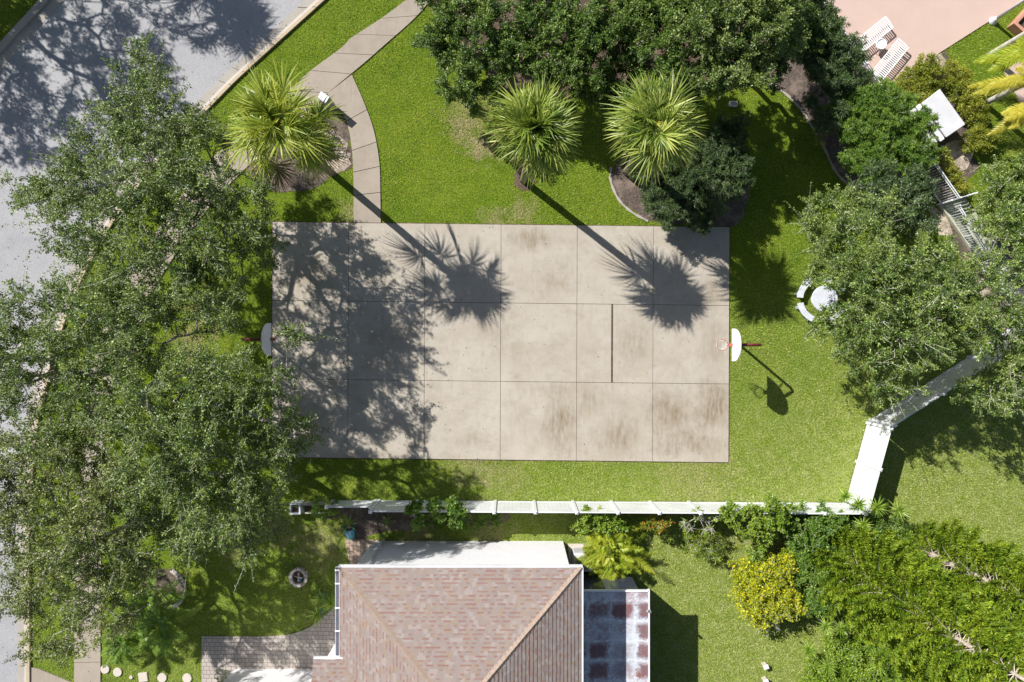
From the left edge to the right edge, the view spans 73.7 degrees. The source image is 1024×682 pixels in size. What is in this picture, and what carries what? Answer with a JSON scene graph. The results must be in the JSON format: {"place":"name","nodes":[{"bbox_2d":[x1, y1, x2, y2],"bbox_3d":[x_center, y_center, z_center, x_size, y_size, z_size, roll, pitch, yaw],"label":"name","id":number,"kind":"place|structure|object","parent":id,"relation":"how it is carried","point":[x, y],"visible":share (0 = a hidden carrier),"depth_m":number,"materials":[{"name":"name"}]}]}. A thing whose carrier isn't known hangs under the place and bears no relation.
{"place":"outdoors","nodes":[
{"label":"outdoors","id":0,"kind":"place"},
{"bbox_2d":[0,0,303,681],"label":"road","id":1,"kind":"structure","parent":0,"point":[44,85],"depth_m":31.99,"materials":[{"name":"asphalt"}]},
{"bbox_2d":[0,0,63,70],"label":"gutter","id":2,"kind":"object","parent":1,"relation":"on","point":[47,10],"visible":1,"depth_m":31.98,"materials":[{"name":"concrete"}]},
{"bbox_2d":[16,0,314,681],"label":"gutter","id":3,"kind":"object","parent":1,"relation":"on","point":[253,52],"visible":0.28,"depth_m":31.98,"materials":[{"name":"concrete"}]},
{"bbox_2d":[74,0,426,681],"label":"sidewalk","id":4,"kind":"structure","parent":0,"point":[351,56],"depth_m":31.95,"materials":[{"name":"concrete"}]},
{"bbox_2d":[317,129,350,175],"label":"sandy ground","id":5,"kind":"structure","parent":0,"point":[343,166],"depth_m":31.98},
{"bbox_2d":[327,75,380,222],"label":"path","id":6,"kind":"structure","parent":0,"point":[366,183],"depth_m":31.95,"materials":[{"name":"concrete"}]},
{"bbox_2d":[345,539,379,567],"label":"side path","id":7,"kind":"structure","parent":0,"point":[356,549],"depth_m":31.96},
{"bbox_2d":[0,0,1023,681],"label":"lawn","id":8,"kind":"structure","parent":0,"point":[262,624],"depth_m":32.00,"materials":[{"name":"plant"}]},
{"bbox_2d":[0,0,48,53],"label":"kerb","id":9,"kind":"structure","parent":8,"relation":"on","point":[22,23],"depth_m":31.89,"materials":[{"name":"concrete"}]},
{"bbox_2d":[30,667,70,681],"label":"driveway apron","id":10,"kind":"object","parent":8,"relation":"on","point":[38,675],"visible":1,"depth_m":31.95,"materials":[{"name":"concrete"}]},
{"bbox_2d":[0,415,181,668],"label":"oak tree","id":11,"kind":"object","parent":8,"relation":"on","point":[89,540],"visible":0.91,"depth_m":25.04,"materials":[{"name":"green plant"}]},
{"bbox_2d":[0,249,184,481],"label":"oak tree","id":12,"kind":"object","parent":8,"relation":"on","point":[29,338],"visible":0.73,"depth_m":25.30,"materials":[{"name":"green plant"}]},
{"bbox_2d":[98,614,155,667],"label":"feather palm","id":13,"kind":"object","parent":8,"relation":"on","point":[119,650],"visible":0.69,"depth_m":30.59,"materials":[{"name":"green plant"}]},
{"bbox_2d":[0,30,301,337],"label":"oak tree","id":14,"kind":"object","parent":8,"relation":"on","point":[127,131],"visible":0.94,"depth_m":25.50,"materials":[{"name":"green plant"}]},
{"bbox_2d":[144,569,180,607],"bbox_3d":[-16.334,11.610,31.987,1.896,0.001,1.891,0,90,0],"label":"mulch bed","id":15,"kind":"object","parent":8,"relation":"on","point":[167,577],"visible":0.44,"depth_m":31.99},
{"bbox_2d":[120,568,193,625],"bbox_3d":[-16.084,11.576,30.799,2.905,2.469,2.589,-25,90,0],"label":"feather palm","id":16,"kind":"object","parent":15,"relation":"on","point":[149,607],"visible":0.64,"depth_m":30.10,"materials":[{"name":"green plant"}]},
{"bbox_2d":[132,589,202,657],"bbox_3d":[-15.690,12.651,30.843,2.731,2.389,2.804,42,90,0],"label":"feather palm","id":17,"kind":"object","parent":8,"relation":"on","point":[162,634],"visible":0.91,"depth_m":30.26,"materials":[{"name":"green plant"}]},
{"bbox_2d":[23,0,318,681],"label":"kerb","id":18,"kind":"structure","parent":8,"relation":"on","point":[249,62],"depth_m":31.93,"materials":[{"name":"concrete"}]},
{"bbox_2d":[26,0,325,681],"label":"kerb top","id":19,"kind":"structure","parent":8,"relation":"on","point":[259,57],"depth_m":31.88,"materials":[{"name":"concrete"}]},
{"bbox_2d":[170,568,185,607],"bbox_3d":[-15.619,11.586,31.930,0.728,0.140,1.904,0,90,0],"label":"stone edging","id":20,"kind":"object","parent":8,"relation":"on","point":[177,575],"visible":0.7,"depth_m":31.86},
{"bbox_2d":[74,262,336,595],"bbox_3d":[-11.245,3.307,26.783,8.806,10.531,12.434,0,90,0],"label":"oak tree","id":21,"kind":"object","parent":8,"relation":"on","point":[173,419],"visible":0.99,"depth_m":24.19,"materials":[{"name":"green plant"}]},
{"bbox_2d":[241,323,286,355],"bbox_3d":[-10.575,-0.200,29.976,1.290,4.048,1.987,-67,90,0],"label":"basketball hoop","id":22,"kind":"object","parent":8,"relation":"on","point":[265,339],"visible":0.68,"depth_m":28.59,"materials":[{"name":"orange paint"}]},
{"bbox_2d":[202,607,334,681],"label":"patio","id":23,"kind":"structure","parent":8,"relation":"on","point":[296,650],"depth_m":31.95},
{"bbox_2d":[289,500,303,514],"bbox_3d":[-9.984,7.723,31.680,0.510,0.601,0.510,0,90,0],"label":"planter box","id":24,"kind":"object","parent":8,"relation":"on","point":[295,510],"visible":0.9,"depth_m":31.56,"materials":[{"name":"concrete"}]},
{"bbox_2d":[289,567,307,587],"bbox_3d":[-9.961,11.027,31.865,0.868,0.264,0.913,0,90,0],"label":"fire pit","id":25,"kind":"object","parent":8,"relation":"on","point":[300,575],"visible":1,"depth_m":31.81,"materials":[{"name":"stone"}]},
{"bbox_2d":[246,91,352,192],"bbox_3d":[-9.941,-9.091,31.988,5.207,0.001,4.600,-40,90,0],"label":"mulch bed","id":26,"kind":"object","parent":8,"relation":"on","point":[344,134],"visible":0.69,"depth_m":31.99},
{"bbox_2d":[219,57,352,194],"bbox_3d":[-8.563,-7.957,27.732,5.220,8.536,4.588,0,90,0],"label":"fan palm","id":27,"kind":"object","parent":26,"relation":"on","point":[266,116],"visible":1,"depth_m":24.46,"materials":[{"name":"green plant"}]},
{"bbox_2d":[305,602,325,627],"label":"shrub","id":28,"kind":"object","parent":8,"relation":"on","point":[318,613],"visible":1,"depth_m":31.45,"materials":[{"name":"green plant"}]},
{"bbox_2d":[303,501,334,513],"bbox_3d":[-8.953,7.746,31.700,1.359,0.600,0.482,0,90,0],"label":"planter box","id":29,"kind":"object","parent":8,"relation":"on","point":[308,505],"visible":0.48,"depth_m":31.71,"materials":[{"name":"plastic"}]},
{"bbox_2d":[310,491,339,519],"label":"shrub","id":30,"kind":"object","parent":29,"relation":"in","point":[328,512],"visible":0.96,"depth_m":31.07,"materials":[{"name":"green plant"}]},
{"bbox_2d":[0,1,701,681],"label":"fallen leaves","id":31,"kind":"object","parent":8,"relation":"on","point":[268,319],"visible":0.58,"depth_m":31.95,"materials":[{"name":"plant"}]},
{"bbox_2d":[325,499,376,508],"bbox_3d":[-7.359,7.477,31.315,2.120,1.370,0.151,0,90,0],"label":"vinyl fence","id":32,"kind":"object","parent":8,"relation":"on","point":[368,504],"visible":0.91,"depth_m":31.17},
{"bbox_2d":[325,508,510,538],"bbox_3d":[-4.431,8.460,31.990,8.732,0.001,1.803,0,90,0],"label":"mulch bed","id":33,"kind":"object","parent":8,"relation":"on","point":[364,526],"visible":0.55,"depth_m":31.99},
{"bbox_2d":[338,514,357,539],"bbox_3d":[-7.492,8.515,31.618,1.002,1.230,1.308,-31,90,0],"label":"plant pot","id":34,"kind":"object","parent":33,"relation":"on","point":[349,528],"visible":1,"depth_m":31.56,"materials":[{"name":"blue ceramic"}]},
{"bbox_2d":[404,498,426,531],"bbox_3d":[-4.250,7.656,30.666,0.881,2.675,1.630,0,90,0],"label":"sea grape","id":35,"kind":"object","parent":33,"relation":"on","point":[414,507],"visible":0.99,"depth_m":29.85,"materials":[{"name":"green plant"}]},
{"bbox_2d":[423,512,443,535],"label":"shrub","id":36,"kind":"object","parent":33,"relation":"on","point":[429,523],"visible":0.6,"depth_m":31.60,"materials":[{"name":"green plant"}]},
{"bbox_2d":[425,496,447,523],"bbox_3d":[-3.350,7.440,30.654,0.944,2.705,1.370,-29,90,0],"label":"sea grape","id":37,"kind":"object","parent":33,"relation":"on","point":[434,506],"visible":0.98,"depth_m":29.65,"materials":[{"name":"green plant"}]},
{"bbox_2d":[443,494,467,529],"bbox_3d":[-2.460,7.535,30.685,1.082,2.636,1.690,0,90,0],"label":"sea grape","id":38,"kind":"object","parent":33,"relation":"on","point":[456,510],"visible":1,"depth_m":29.76,"materials":[{"name":"green plant"}]},
{"bbox_2d":[463,513,487,532],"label":"shrub","id":39,"kind":"object","parent":33,"relation":"on","point":[476,519],"visible":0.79,"depth_m":31.59,"materials":[{"name":"green plant"}]},
{"bbox_2d":[481,513,503,528],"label":"shrub","id":40,"kind":"object","parent":33,"relation":"on","point":[493,520],"visible":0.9,"depth_m":31.56,"materials":[{"name":"green plant"}]},
{"bbox_2d":[224,539,650,681],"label":"house","id":41,"kind":"structure","parent":8,"relation":"on","point":[474,611],"depth_m":26.15,"materials":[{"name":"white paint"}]},
{"bbox_2d":[271,221,729,462],"bbox_3d":[-0.533,0.053,31.984,21.504,0.001,11.332,0,90,0],"label":"soil edge","id":42,"kind":"object","parent":8,"relation":"on","point":[536,224],"visible":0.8,"depth_m":31.98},
{"bbox_2d":[276,227,728,460],"bbox_3d":[-0.533,0.053,31.970,21.405,0.001,11.232,0,90,0],"label":"court base","id":43,"kind":"object","parent":42,"relation":"on","point":[500,381],"visible":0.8,"depth_m":31.97,"materials":[{"name":"concrete"}]},
{"bbox_2d":[272,222,728,461],"bbox_3d":[-0.533,0.053,31.995,21.415,0.110,11.242,0,90,0],"label":"basketball court","id":44,"kind":"object","parent":43,"relation":"on","point":[678,277],"visible":0.92,"depth_m":31.94,"materials":[{"name":"concrete"}]},
{"bbox_2d":[514,167,535,190],"bbox_3d":[0.604,-7.633,31.986,1.042,0.001,1.220,0,90,0],"label":"mulch bed","id":45,"kind":"object","parent":8,"relation":"on","point":[518,184],"visible":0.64,"depth_m":31.99,"materials":[{"name":"soil"}]},
{"bbox_2d":[480,73,583,187],"bbox_3d":[0.711,-7.604,27.692,3.876,8.632,4.200,0,90,0],"label":"fan palm","id":46,"kind":"object","parent":45,"relation":"on","point":[535,131],"visible":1,"depth_m":24.21,"materials":[{"name":"green plant"}]},
{"bbox_2d":[568,543,593,570],"bbox_3d":[3.234,10.066,31.493,1.200,1.024,1.150,0,90,0],"label":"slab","id":47,"kind":"object","parent":8,"relation":"on","point":[575,550],"visible":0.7,"depth_m":31.76,"materials":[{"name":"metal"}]},
{"bbox_2d":[570,504,596,537],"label":"shrub","id":48,"kind":"object","parent":8,"relation":"on","point":[583,518],"visible":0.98,"depth_m":30.57,"materials":[{"name":"green plant"}]},
{"bbox_2d":[430,0,764,97],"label":"mulch bed","id":49,"kind":"object","parent":8,"relation":"on","point":[519,79],"visible":0.05,"depth_m":31.99,"materials":[{"name":"plant"}]},
{"bbox_2d":[409,0,535,118],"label":"glossy tree","id":50,"kind":"object","parent":49,"relation":"on","point":[482,19],"visible":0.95,"depth_m":28.22,"materials":[{"name":"green plant"}]},
{"bbox_2d":[485,0,626,114],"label":"glossy tree","id":51,"kind":"object","parent":49,"relation":"on","point":[568,61],"visible":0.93,"depth_m":27.80,"materials":[{"name":"green plant"}]},
{"bbox_2d":[591,0,735,122],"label":"glossy tree","id":52,"kind":"object","parent":49,"relation":"on","point":[629,27],"visible":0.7,"depth_m":27.31,"materials":[{"name":"green plant"}]},
{"bbox_2d":[666,0,812,99],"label":"glossy tree","id":53,"kind":"object","parent":49,"relation":"on","point":[770,20],"visible":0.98,"depth_m":26.14,"materials":[{"name":"green plant"}]},
{"bbox_2d":[580,505,629,538],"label":"shrub","id":54,"kind":"object","parent":8,"relation":"on","point":[607,525],"visible":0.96,"depth_m":30.39,"materials":[{"name":"green plant"}]},
{"bbox_2d":[572,519,655,579],"bbox_3d":[4.599,9.612,30.756,3.932,1.971,2.894,0,90,0],"label":"areca palm","id":55,"kind":"object","parent":8,"relation":"on","point":[614,552],"visible":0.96,"depth_m":30.70,"materials":[{"name":"green plant"}]},
{"bbox_2d":[368,499,867,515],"bbox_3d":[4.652,7.529,30.910,21.878,2.180,0.151,0,90,0],"label":"vinyl fence","id":56,"kind":"object","parent":8,"relation":"on","point":[536,507],"visible":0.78,"depth_m":30.84,"materials":[{"name":"plastic"}]},
{"bbox_2d":[609,167,647,221],"bbox_3d":[5.267,-6.717,32.005,0.668,0.090,3.126,-35,90,0],"label":"bed edging","id":57,"kind":"object","parent":8,"relation":"on","point":[621,202],"visible":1,"depth_m":31.96,"materials":[{"name":"concrete"}]},
{"bbox_2d":[640,507,674,535],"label":"flowering shrub","id":58,"kind":"object","parent":8,"relation":"on","point":[661,526],"visible":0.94,"depth_m":30.59,"materials":[{"name":"green plant"}]},
{"bbox_2d":[611,131,749,226],"bbox_3d":[7.868,-7.623,31.988,6.525,0.001,4.616,0,90,0],"label":"mulch bed","id":59,"kind":"object","parent":8,"relation":"on","point":[627,191],"visible":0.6,"depth_m":31.99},
{"bbox_2d":[600,66,708,186],"bbox_3d":[5.249,-7.832,27.757,4.154,8.492,4.415,0,90,0],"label":"fan palm","id":60,"kind":"object","parent":59,"relation":"on","point":[658,121],"visible":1,"depth_m":24.33,"materials":[{"name":"green plant"}]},
{"bbox_2d":[627,109,755,237],"bbox_3d":[7.895,-7.375,30.480,5.618,3.074,5.512,0,90,0],"label":"podocarpus","id":61,"kind":"object","parent":59,"relation":"on","point":[689,194],"visible":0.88,"depth_m":29.67,"materials":[{"name":"plant"}]},
{"bbox_2d":[678,502,721,535],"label":"bare shrub","id":62,"kind":"object","parent":8,"relation":"on","point":[702,518],"visible":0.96,"depth_m":30.25,"materials":[{"name":"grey plant"}]},
{"bbox_2d":[682,524,727,564],"bbox_3d":[8.780,9.214,31.311,2.376,1.399,1.707,32,90,0],"label":"shrub","id":63,"kind":"object","parent":8,"relation":"on","point":[712,551],"visible":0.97,"depth_m":31.07,"materials":[{"name":"green plant"}]},
{"bbox_2d":[716,329,761,360],"bbox_3d":[9.684,0.294,29.976,1.290,4.048,1.987,-67,90,0],"label":"basketball hoop","id":64,"kind":"object","parent":8,"relation":"on","point":[736,344],"visible":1,"depth_m":28.69,"materials":[{"name":"orange paint"}]},
{"bbox_2d":[717,493,801,561],"bbox_3d":[10.407,8.061,30.503,3.445,3.033,3.472,19,90,0],"label":"shrub","id":65,"kind":"object","parent":8,"relation":"on","point":[760,528],"visible":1,"depth_m":29.55,"materials":[{"name":"green plant"}]},
{"bbox_2d":[724,547,809,634],"bbox_3d":[11.384,11.230,30.678,3.570,2.691,3.770,-12,90,0],"label":"flowering shrub","id":66,"kind":"object","parent":8,"relation":"on","point":[761,583],"visible":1,"depth_m":30.22,"materials":[{"name":"yellow plant"}]},
{"bbox_2d":[799,640,817,658],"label":"yucca","id":67,"kind":"object","parent":8,"relation":"on","point":[809,650],"visible":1,"depth_m":29.74,"materials":[{"name":"green plant"}]},
{"bbox_2d":[771,83,847,183],"bbox_3d":[14.014,-9.838,32.010,0.612,0.080,6.672,-38,90,0],"label":"bed edging","id":68,"kind":"object","parent":8,"relation":"on","point":[824,147],"visible":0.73,"depth_m":31.97,"materials":[{"name":"concrete"}]},
{"bbox_2d":[783,498,849,559],"bbox_3d":[13.407,8.379,30.783,3.102,2.459,2.852,0,90,0],"label":"shrub","id":69,"kind":"object","parent":8,"relation":"on","point":[815,526],"visible":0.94,"depth_m":30.05,"materials":[{"name":"green plant"}]},
{"bbox_2d":[811,286,837,310],"bbox_3d":[14.320,-1.934,31.608,1.200,0.785,1.200,0,90,0],"label":"picnic table","id":70,"kind":"object","parent":8,"relation":"on","point":[820,295],"visible":0.84,"depth_m":31.21,"materials":[{"name":"concrete"}]},
{"bbox_2d":[781,506,913,619],"bbox_3d":[14.931,9.511,30.946,3.863,2.138,7.084,43,90,0],"label":"shrub","id":71,"kind":"object","parent":8,"relation":"on","point":[814,579],"visible":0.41,"depth_m":30.52,"materials":[{"name":"green plant"}]},
{"bbox_2d":[796,620,906,681],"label":"shrub","id":72,"kind":"object","parent":8,"relation":"on","point":[845,653],"visible":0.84,"depth_m":30.43,"materials":[{"name":"green plant"}]},
{"bbox_2d":[845,421,893,512],"bbox_3d":[16.148,5.637,30.910,0.151,2.180,3.893,15,90,0],"label":"vinyl fence","id":73,"kind":"object","parent":8,"relation":"on","point":[864,485],"visible":0.94,"depth_m":30.83,"materials":[{"name":"plastic"}]},
{"bbox_2d":[783,167,958,420],"bbox_3d":[14.503,-1.923,28.431,6.686,7.184,10.313,0,90,0],"label":"oak tree","id":74,"kind":"object","parent":8,"relation":"on","point":[888,284],"visible":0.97,"depth_m":26.93,"materials":[{"name":"green plant"}]},
{"bbox_2d":[864,497,889,515],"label":"yucca","id":75,"kind":"object","parent":8,"relation":"on","point":[877,507],"visible":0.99,"depth_m":29.54,"materials":[{"name":"green plant"}]},
{"bbox_2d":[767,0,1023,278],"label":"mulch bed","id":76,"kind":"object","parent":8,"relation":"on","point":[797,85],"visible":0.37,"depth_m":31.99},
{"bbox_2d":[756,0,839,95],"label":"glossy tree","id":77,"kind":"object","parent":76,"relation":"on","point":[811,23],"visible":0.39,"depth_m":28.48,"materials":[{"name":"green plant"}]},
{"bbox_2d":[791,0,872,142],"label":"podocarpus","id":78,"kind":"object","parent":76,"relation":"on","point":[834,68],"visible":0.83,"depth_m":28.97,"materials":[{"name":"plant"}]},
{"bbox_2d":[821,67,919,153],"bbox_3d":[15.807,-10.008,30.266,3.933,3.484,3.963,41,90,0],"label":"podocarpus","id":79,"kind":"object","parent":76,"relation":"on","point":[868,101],"visible":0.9,"depth_m":29.15,"materials":[{"name":"green plant"}]},
{"bbox_2d":[836,104,944,188],"bbox_3d":[16.539,-8.503,30.367,4.749,3.280,3.898,0,90,0],"label":"podocarpus","id":80,"kind":"object","parent":76,"relation":"on","point":[914,133],"visible":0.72,"depth_m":29.45,"materials":[{"name":"plant"}]},
{"bbox_2d":[824,2,961,204],"bbox_3d":[16.910,-10.910,31.220,0.060,1.560,11.022,-35,90,0],"label":"picket fence","id":81,"kind":"object","parent":76,"relation":"on","point":[937,166],"visible":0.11,"depth_m":30.65,"materials":[{"name":"paint"}]},
{"bbox_2d":[845,155,942,244],"bbox_3d":[16.032,-5.873,29.895,4.391,4.233,3.736,0,90,0],"label":"crape myrtle","id":82,"kind":"object","parent":76,"relation":"on","point":[910,191],"visible":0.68,"depth_m":28.46,"materials":[{"name":"plant"}]},
{"bbox_2d":[888,51,947,108],"bbox_3d":[18.719,-11.848,31.451,3.321,1.210,2.068,-41,90,0],"label":"hedge","id":83,"kind":"object","parent":76,"relation":"on","point":[926,69],"visible":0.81,"depth_m":31.26,"materials":[{"name":"green plant"}]},
{"bbox_2d":[910,89,964,150],"bbox_3d":[19.223,-10.098,31.425,1.710,1.150,1.974,-36,90,0],"label":"utility cabinet","id":84,"kind":"object","parent":76,"relation":"on","point":[950,120],"visible":0.44,"depth_m":30.85,"materials":[{"name":"white metal"}]},
{"bbox_2d":[936,145,973,192],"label":"hedge","id":85,"kind":"object","parent":76,"relation":"on","point":[950,168],"visible":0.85,"depth_m":31.39,"materials":[{"name":"green plant"}]},
{"bbox_2d":[939,56,992,134],"bbox_3d":[20.938,-11.357,31.471,1.869,1.164,3.956,-25,90,0],"label":"hedge","id":86,"kind":"object","parent":76,"relation":"on","point":[961,81],"visible":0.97,"depth_m":31.39,"materials":[{"name":"green plant"}]},
{"bbox_2d":[946,204,1013,291],"bbox_3d":[21.457,-4.219,31.420,0.060,1.160,4.594,-31,90,0],"label":"picket fence","id":87,"kind":"object","parent":76,"relation":"on","point":[976,235],"visible":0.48,"depth_m":31.11,"materials":[{"name":"paint"}]},
{"bbox_2d":[938,198,1023,310],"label":"boardwalk","id":88,"kind":"structure","parent":76,"relation":"on","point":[950,218],"depth_m":31.84,"materials":[{"name":"wood"}]},
{"bbox_2d":[957,123,1004,154],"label":"hedge","id":89,"kind":"object","parent":76,"relation":"on","point":[981,140],"visible":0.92,"depth_m":31.30,"materials":[{"name":"green plant"}]},
{"bbox_2d":[886,499,910,520],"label":"yucca","id":90,"kind":"object","parent":8,"relation":"on","point":[900,510],"visible":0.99,"depth_m":29.72,"materials":[{"name":"green plant"}]},
{"bbox_2d":[808,525,1023,681],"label":"pine tree","id":91,"kind":"object","parent":8,"relation":"on","point":[876,580],"visible":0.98,"depth_m":24.20,"materials":[{"name":"green plant"}]},
{"bbox_2d":[828,0,1020,84],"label":"pool deck","id":92,"kind":"structure","parent":8,"relation":"on","point":[926,27],"depth_m":31.95,"materials":[{"name":"concrete"}]},
{"bbox_2d":[857,16,893,49],"bbox_3d":[16.734,-14.168,31.759,1.994,0.383,0.681,-39,90,0],"label":"sun lounger","id":93,"kind":"object","parent":92,"relation":"on","point":[871,28],"visible":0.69,"depth_m":31.57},
{"bbox_2d":[872,38,908,79],"bbox_3d":[17.531,-13.043,31.759,0.681,0.383,1.994,39,90,0],"label":"sun lounger","id":94,"kind":"object","parent":92,"relation":"on","point":[890,69],"visible":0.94,"depth_m":31.57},
{"bbox_2d":[988,0,1023,24],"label":"lamp post","id":95,"kind":"object","parent":92,"relation":"on","point":[993,20],"visible":1,"depth_m":31.34,"materials":[{"name":"white metal"}]},
{"bbox_2d":[863,612,995,681],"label":"pine tree","id":96,"kind":"object","parent":8,"relation":"on","point":[919,675],"visible":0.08,"depth_m":27.09,"materials":[{"name":"green plant"}]},
{"bbox_2d":[868,328,1023,426],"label":"vinyl fence","id":97,"kind":"object","parent":8,"relation":"on","point":[942,384],"visible":0.66,"depth_m":30.86,"materials":[{"name":"plastic"}]},
{"bbox_2d":[889,195,1023,425],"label":"oak tree","id":98,"kind":"object","parent":8,"relation":"on","point":[965,288],"visible":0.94,"depth_m":26.59,"materials":[{"name":"green plant"}]},
{"bbox_2d":[902,518,1023,633],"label":"pine tree","id":99,"kind":"object","parent":8,"relation":"on","point":[992,575],"visible":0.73,"depth_m":26.71,"materials":[{"name":"green plant"}]},
{"bbox_2d":[955,151,1023,243],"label":"oak tree","id":100,"kind":"object","parent":8,"relation":"on","point":[1007,188],"visible":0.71,"depth_m":28.94,"materials":[{"name":"green plant"}]},
{"bbox_2d":[973,35,1023,72],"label":"feather palm","id":101,"kind":"object","parent":8,"relation":"on","point":[1018,54],"visible":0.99,"depth_m":29.82,"materials":[{"name":"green plant"}]},
{"bbox_2d":[985,85,1022,105],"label":"palm tree","id":102,"kind":"object","parent":8,"relation":"on","point":[994,98],"visible":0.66,"depth_m":30.85,"materials":[{"name":"beige plant"}]},
{"bbox_2d":[986,32,1023,57],"bbox_3d":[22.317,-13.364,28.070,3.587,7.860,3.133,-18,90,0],"label":"fence","id":103,"kind":"object","parent":8,"relation":"on","point":[1012,40],"visible":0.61,"depth_m":30.60,"materials":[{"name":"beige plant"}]},
{"bbox_2d":[1007,9,1023,40],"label":"terrace planter","id":104,"kind":"object","parent":8,"relation":"on","point":[1015,27],"visible":0.96,"depth_m":31.70,"materials":[{"name":"ceramic"}]},
{"bbox_2d":[929,205,952,235],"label":"sandy ground","id":105,"kind":"structure","parent":0,"point":[946,229],"depth_m":31.98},
{"bbox_2d":[944,139,972,170],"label":"sandy ground","id":106,"kind":"structure","parent":0,"point":[960,157],"depth_m":31.98,"materials":[{"name":"sand"}]},
{"bbox_2d":[1003,62,1023,104],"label":"pink paving","id":107,"kind":"structure","parent":0,"point":[1018,93],"depth_m":31.95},
{"bbox_2d":[967,62,1023,95],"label":"feather palm","id":108,"kind":"object","parent":107,"relation":"on","point":[1009,81],"visible":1,"depth_m":29.40,"materials":[{"name":"plant"}]},
{"bbox_2d":[987,101,1023,135],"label":"feather palm","id":109,"kind":"object","parent":107,"relation":"on","point":[1014,115],"visible":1,"depth_m":29.54,"materials":[{"name":"plant"}]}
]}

